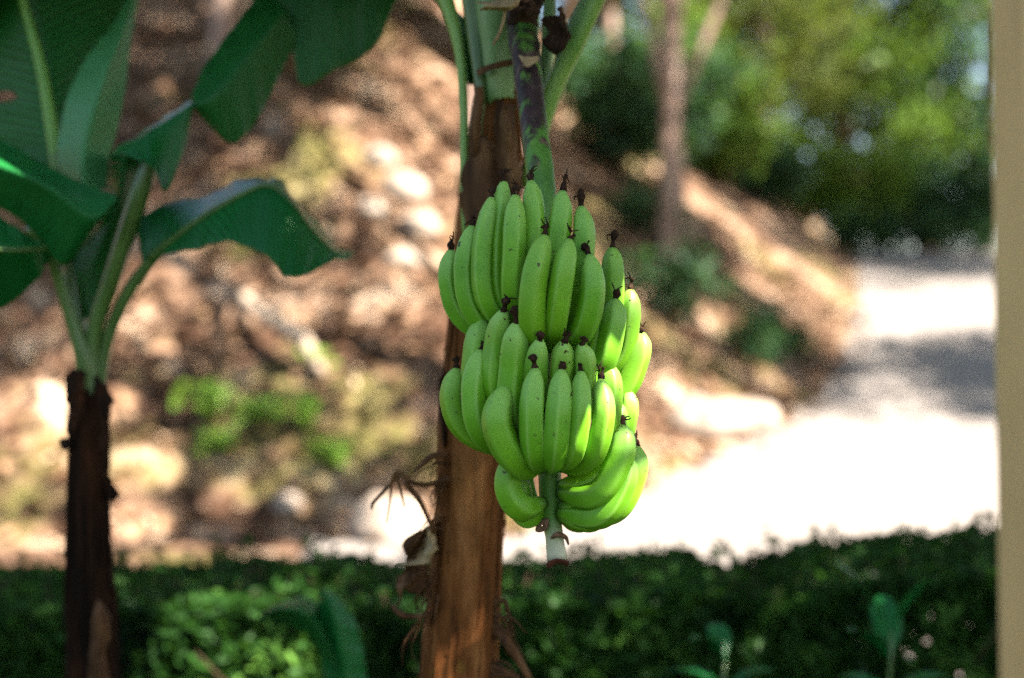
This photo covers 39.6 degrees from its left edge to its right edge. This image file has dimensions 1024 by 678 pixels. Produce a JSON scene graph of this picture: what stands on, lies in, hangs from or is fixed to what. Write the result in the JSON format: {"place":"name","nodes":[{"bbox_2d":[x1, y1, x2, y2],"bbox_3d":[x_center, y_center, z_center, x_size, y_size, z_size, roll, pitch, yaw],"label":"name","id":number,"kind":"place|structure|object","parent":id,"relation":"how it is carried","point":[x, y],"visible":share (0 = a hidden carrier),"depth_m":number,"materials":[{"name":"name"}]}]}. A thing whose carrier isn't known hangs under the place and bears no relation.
{"place":"outdoors","nodes":[
{"label":"outdoors","id":0,"kind":"place"},
{"bbox_2d":[0,0,876,567],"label":"ground","id":1,"kind":"structure","parent":0,"point":[828,266],"depth_m":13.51,"materials":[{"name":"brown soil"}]},
{"bbox_2d":[0,0,395,677],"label":"banana plant","id":2,"kind":"object","parent":1,"relation":"on","point":[64,64],"visible":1,"depth_m":3.15,"materials":[{"name":"green plant"}]},
{"bbox_2d":[169,376,233,426],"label":"weed","id":3,"kind":"object","parent":1,"relation":"on","point":[209,407],"visible":0.96,"depth_m":12.03,"materials":[{"name":"green plant"}]},
{"bbox_2d":[191,426,236,459],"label":"weed","id":4,"kind":"object","parent":1,"relation":"on","point":[216,439],"visible":1,"depth_m":11.81,"materials":[{"name":"green plant"}]},
{"bbox_2d":[209,0,240,58],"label":"tree","id":5,"kind":"object","parent":1,"relation":"on","point":[226,16],"visible":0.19,"depth_m":16.09,"materials":[{"name":"brown plant"}]},
{"bbox_2d":[228,393,278,432],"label":"weed","id":6,"kind":"object","parent":1,"relation":"on","point":[254,408],"visible":1,"depth_m":12.04,"materials":[{"name":"green plant"}]},
{"bbox_2d":[237,291,325,376],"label":"fallen branch","id":7,"kind":"object","parent":1,"relation":"on","point":[297,334],"visible":1,"depth_m":12.82,"materials":[{"name":"brown wood"}]},
{"bbox_2d":[272,492,302,514],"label":"stone","id":8,"kind":"object","parent":1,"relation":"on","point":[281,503],"visible":0.98,"depth_m":11.32,"materials":[{"name":"beige stone"}]},
{"bbox_2d":[274,391,322,434],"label":"weed","id":9,"kind":"object","parent":1,"relation":"on","point":[303,417],"visible":1,"depth_m":11.88,"materials":[{"name":"green plant"}]},
{"bbox_2d":[251,589,366,677],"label":"banana sucker","id":10,"kind":"object","parent":1,"relation":"on","point":[325,623],"visible":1,"depth_m":3.54,"materials":[{"name":"green plant"}]},
{"bbox_2d":[297,346,339,369],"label":"weed","id":11,"kind":"object","parent":1,"relation":"on","point":[317,350],"visible":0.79,"depth_m":12.65,"materials":[{"name":"yellow plant"}]},
{"bbox_2d":[306,435,353,470],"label":"weed","id":12,"kind":"object","parent":1,"relation":"on","point":[334,456],"visible":1,"depth_m":11.71,"materials":[{"name":"green plant"}]},
{"bbox_2d":[357,197,391,221],"bbox_3d":[-1.454,-1.336,14.803,0.394,0.285,0.324,0,0,0],"label":"stone","id":13,"kind":"object","parent":1,"relation":"on","point":[377,208],"visible":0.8,"depth_m":14.70,"materials":[{"name":"beige stone"}]},
{"bbox_2d":[362,145,399,170],"bbox_3d":[-1.475,-1.985,15.767,0.376,0.351,0.337,0,0,28],"label":"stone","id":14,"kind":"object","parent":1,"relation":"on","point":[386,158],"visible":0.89,"depth_m":15.66,"materials":[{"name":"beige stone"}]},
{"bbox_2d":[344,493,427,544],"bbox_3d":[-0.924,1.486,10.916,0.755,0.624,0.576,0,0,0],"label":"stone","id":15,"kind":"object","parent":1,"relation":"on","point":[364,522],"visible":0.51,"depth_m":10.73,"materials":[{"name":"white stone"}]},
{"bbox_2d":[384,247,421,273],"bbox_3d":[-1.102,-0.752,13.915,0.376,0.293,0.355,0,0,-35],"label":"stone","id":16,"kind":"object","parent":1,"relation":"on","point":[407,259],"visible":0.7,"depth_m":13.80,"materials":[{"name":"beige stone"}]},
{"bbox_2d":[379,171,427,206],"bbox_3d":[-1.202,-1.587,15.421,0.512,0.474,0.450,0,0,-20],"label":"stone","id":17,"kind":"object","parent":1,"relation":"on","point":[409,189],"visible":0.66,"depth_m":15.28,"materials":[{"name":"beige stone"}]},
{"bbox_2d":[396,211,439,239],"bbox_3d":[-0.989,-1.177,14.897,0.468,0.319,0.365,0,0,0],"label":"stone","id":18,"kind":"object","parent":1,"relation":"on","point":[423,225],"visible":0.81,"depth_m":14.76,"materials":[{"name":"beige stone"}]},
{"bbox_2d":[459,82,474,191],"bbox_3d":[-0.645,-5.559,14.348,6.268,11.042,7.453,0,0,-7],"label":"tree","id":19,"kind":"object","parent":1,"relation":"on","point":[471,93],"visible":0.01,"depth_m":14.17,"materials":[{"name":"brown plant"}]},
{"bbox_2d":[371,0,605,677],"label":"banana plant","id":20,"kind":"object","parent":1,"relation":"on","point":[456,543],"visible":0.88,"depth_m":2.66,"materials":[{"name":"brown plant"}]},
{"bbox_2d":[438,11,651,568],"bbox_3d":[0.007,-0.130,2.353,0.309,0.999,0.507,0,0,-28],"label":"banana bunch","id":21,"kind":"object","parent":20,"relation":"hanging from","point":[542,307],"visible":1,"depth_m":2.20,"materials":[{"name":"green food"}]},
{"bbox_2d":[0,508,999,677],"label":"hedge","id":22,"kind":"object","parent":1,"relation":"on","point":[796,609],"visible":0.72,"depth_m":4.38,"materials":[{"name":"green plant"}]},
{"bbox_2d":[555,0,576,23],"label":"tree","id":23,"kind":"object","parent":1,"relation":"on","point":[569,6],"visible":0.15,"depth_m":29.38,"materials":[{"name":"brown plant"}]},
{"bbox_2d":[539,27,608,90],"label":"bush","id":24,"kind":"object","parent":1,"relation":"on","point":[592,38],"visible":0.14,"depth_m":25.34,"materials":[{"name":"green plant"}]},
{"bbox_2d":[541,0,633,68],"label":"tree","id":25,"kind":"object","parent":1,"relation":"on","point":[610,25],"visible":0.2,"depth_m":32.88,"materials":[{"name":"brown plant"}]},
{"bbox_2d":[565,39,611,90],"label":"bush","id":26,"kind":"object","parent":1,"relation":"on","point":[580,67],"visible":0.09,"depth_m":25.05,"materials":[{"name":"green plant"}]},
{"bbox_2d":[541,1,645,51],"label":"tree","id":27,"kind":"object","parent":1,"relation":"on","point":[601,44],"depth_m":45.93,"materials":[{"name":"green plant"}]},
{"bbox_2d":[552,26,714,179],"bbox_3d":[1.826,-3.527,21.447,2.393,2.387,2.989,0,0,42],"label":"bush","id":28,"kind":"object","parent":1,"relation":"on","point":[618,115],"visible":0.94,"depth_m":21.02,"materials":[{"name":"green plant"}]},
{"bbox_2d":[593,176,698,239],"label":"bush","id":29,"kind":"object","parent":1,"relation":"on","point":[638,201],"visible":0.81,"depth_m":18.69,"materials":[{"name":"green plant"}]},
{"bbox_2d":[639,0,682,259],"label":"tree","id":30,"kind":"object","parent":1,"relation":"on","point":[668,81],"visible":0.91,"depth_m":18.43,"materials":[{"name":"brown plant"}]},
{"bbox_2d":[632,127,690,166],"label":"bush","id":31,"kind":"object","parent":1,"relation":"on","point":[652,161],"visible":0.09,"depth_m":23.89,"materials":[{"name":"green plant"}]},
{"bbox_2d":[593,0,754,81],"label":"bush","id":32,"kind":"object","parent":1,"relation":"on","point":[690,42],"visible":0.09,"depth_m":30.05,"materials":[{"name":"green plant"}]},
{"bbox_2d":[620,233,737,328],"bbox_3d":[1.752,-0.641,16.202,1.708,1.062,1.230,0,0,14],"label":"bush","id":33,"kind":"object","parent":1,"relation":"on","point":[660,288],"visible":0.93,"depth_m":15.96,"materials":[{"name":"green plant"}]},
{"bbox_2d":[540,0,837,56],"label":"tree","id":34,"kind":"object","parent":1,"relation":"on","point":[623,9],"visible":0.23,"depth_m":34.35,"materials":[{"name":"green plant"}]},
{"bbox_2d":[659,0,725,243],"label":"tree","id":35,"kind":"object","parent":1,"relation":"on","point":[690,74],"visible":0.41,"depth_m":20.53,"materials":[{"name":"brown plant"}]},
{"bbox_2d":[613,22,771,166],"bbox_3d":[2.817,-4.437,25.796,2.659,2.653,3.321,0,0,-21],"label":"bush","id":36,"kind":"object","parent":1,"relation":"on","point":[725,70],"visible":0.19,"depth_m":25.17,"materials":[{"name":"green plant"}]},
{"bbox_2d":[665,394,757,443],"bbox_3d":[1.981,0.891,14.223,0.903,0.686,0.679,0,0,17],"label":"stone","id":37,"kind":"object","parent":1,"relation":"on","point":[701,417],"visible":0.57,"depth_m":14.01,"materials":[{"name":"beige stone"}]},
{"bbox_2d":[666,623,777,677],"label":"leafy plant","id":38,"kind":"object","parent":1,"relation":"on","point":[718,640],"visible":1,"depth_m":3.93,"materials":[{"name":"green plant"}]},
{"bbox_2d":[683,35,805,188],"bbox_3d":[4.012,-4.313,27.802,3.490,2.896,2.555,0,0,15],"label":"bush","id":39,"kind":"object","parent":1,"relation":"on","point":[742,135],"visible":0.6,"depth_m":27.11,"materials":[{"name":"green plant"}]},
{"bbox_2d":[710,302,793,369],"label":"bush","id":40,"kind":"object","parent":1,"relation":"on","point":[763,325],"visible":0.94,"depth_m":16.80,"materials":[{"name":"green plant"}]},
{"bbox_2d":[744,399,779,430],"bbox_3d":[2.478,0.828,14.800,0.598,0.420,0.514,0,0,0],"label":"stone","id":41,"kind":"object","parent":1,"relation":"on","point":[767,414],"visible":0.42,"depth_m":14.62,"materials":[{"name":"beige stone"}]},
{"bbox_2d":[654,0,874,153],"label":"tree","id":42,"kind":"object","parent":1,"relation":"on","point":[814,105],"visible":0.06,"depth_m":37.54,"materials":[{"name":"green plant"}]},
{"bbox_2d":[729,120,822,214],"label":"bush","id":43,"kind":"object","parent":1,"relation":"on","point":[782,173],"visible":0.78,"depth_m":30.03,"materials":[{"name":"green plant"}]},
{"bbox_2d":[708,2,861,160],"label":"tree","id":44,"kind":"object","parent":1,"relation":"on","point":[791,117],"visible":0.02,"depth_m":45.25,"materials":[{"name":"green plant"}]},
{"bbox_2d":[683,0,894,160],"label":"tree","id":45,"kind":"object","parent":1,"relation":"on","point":[813,31],"visible":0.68,"depth_m":32.18,"materials":[{"name":"green plant"}]},
{"bbox_2d":[774,316,828,361],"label":"bush","id":46,"kind":"object","parent":1,"relation":"on","point":[797,344],"visible":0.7,"depth_m":17.70,"materials":[{"name":"green plant"}]},
{"bbox_2d":[768,110,886,227],"bbox_3d":[6.816,-4.020,33.109,3.490,2.896,2.555,0,0,29],"label":"bush","id":47,"kind":"object","parent":1,"relation":"on","point":[811,203],"visible":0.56,"depth_m":32.75,"materials":[{"name":"green plant"}]},
{"bbox_2d":[811,200,879,252],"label":"bush","id":48,"kind":"object","parent":1,"relation":"on","point":[840,235],"visible":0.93,"depth_m":32.71,"materials":[{"name":"green plant"}]},
{"bbox_2d":[736,0,987,249],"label":"tree","id":49,"kind":"object","parent":1,"relation":"on","point":[954,60],"visible":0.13,"depth_m":39.10,"materials":[{"name":"green plant"}]},
{"bbox_2d":[733,0,991,250],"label":"tree","id":50,"kind":"object","parent":1,"relation":"on","point":[871,60],"visible":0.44,"depth_m":35.92,"materials":[{"name":"green plant"}]},
{"bbox_2d":[797,120,950,249],"bbox_3d":[8.603,-3.595,33.653,2.839,3.217,3.878,0,0,38],"label":"bush","id":51,"kind":"object","parent":1,"relation":"on","point":[878,196],"visible":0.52,"depth_m":33.23,"materials":[{"name":"green plant"}]},
{"bbox_2d":[833,562,947,677],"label":"leafy plant","id":52,"kind":"object","parent":1,"relation":"on","point":[886,612],"visible":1,"depth_m":3.77,"materials":[{"name":"green plant"}]},
{"bbox_2d":[862,202,923,253],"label":"bush","id":53,"kind":"object","parent":1,"relation":"on","point":[896,231],"visible":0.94,"depth_m":32.72,"materials":[{"name":"green plant"}]},
{"bbox_2d":[808,0,987,249],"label":"tree","id":54,"kind":"object","parent":1,"relation":"on","point":[975,95],"visible":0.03,"depth_m":46.11,"materials":[{"name":"green plant"}]},
{"bbox_2d":[861,148,971,249],"bbox_3d":[9.763,-3.273,34.540,3.321,2.653,2.659,0,0,11],"label":"bush","id":55,"kind":"object","parent":1,"relation":"on","point":[931,191],"visible":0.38,"depth_m":33.89,"materials":[{"name":"green plant"}]},
{"bbox_2d":[851,0,993,249],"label":"tree","id":56,"kind":"object","parent":1,"relation":"on","point":[970,104],"visible":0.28,"depth_m":37.85,"materials":[{"name":"green plant"}]},
{"bbox_2d":[899,201,967,252],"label":"bush","id":57,"kind":"object","parent":1,"relation":"on","point":[930,232],"visible":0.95,"depth_m":32.77,"materials":[{"name":"green plant"}]},
{"bbox_2d":[908,138,992,249],"bbox_3d":[11.016,-3.389,34.276,2.925,2.918,3.653,0,0,15],"label":"bush","id":58,"kind":"object","parent":1,"relation":"on","point":[981,189],"visible":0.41,"depth_m":34.00,"materials":[{"name":"green plant"}]},
{"bbox_2d":[944,198,993,253],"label":"bush","id":59,"kind":"object","parent":1,"relation":"on","point":[976,222],"visible":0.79,"depth_m":32.80,"materials":[{"name":"green plant"}]},
{"bbox_2d":[991,0,1023,677],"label":"porch post","id":60,"kind":"object","parent":1,"relation":"on","point":[1007,45],"visible":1,"depth_m":1.43,"materials":[{"name":"beige paint"}]},
{"bbox_2d":[301,250,997,676],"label":"road","id":61,"kind":"structure","parent":0,"point":[903,430],"depth_m":13.65,"materials":[{"name":"concrete"}]},
{"bbox_2d":[540,0,987,249],"label":"sky","id":62,"kind":"structure","parent":0,"point":[982,73],"materials":[{"name":"white"}]}
]}

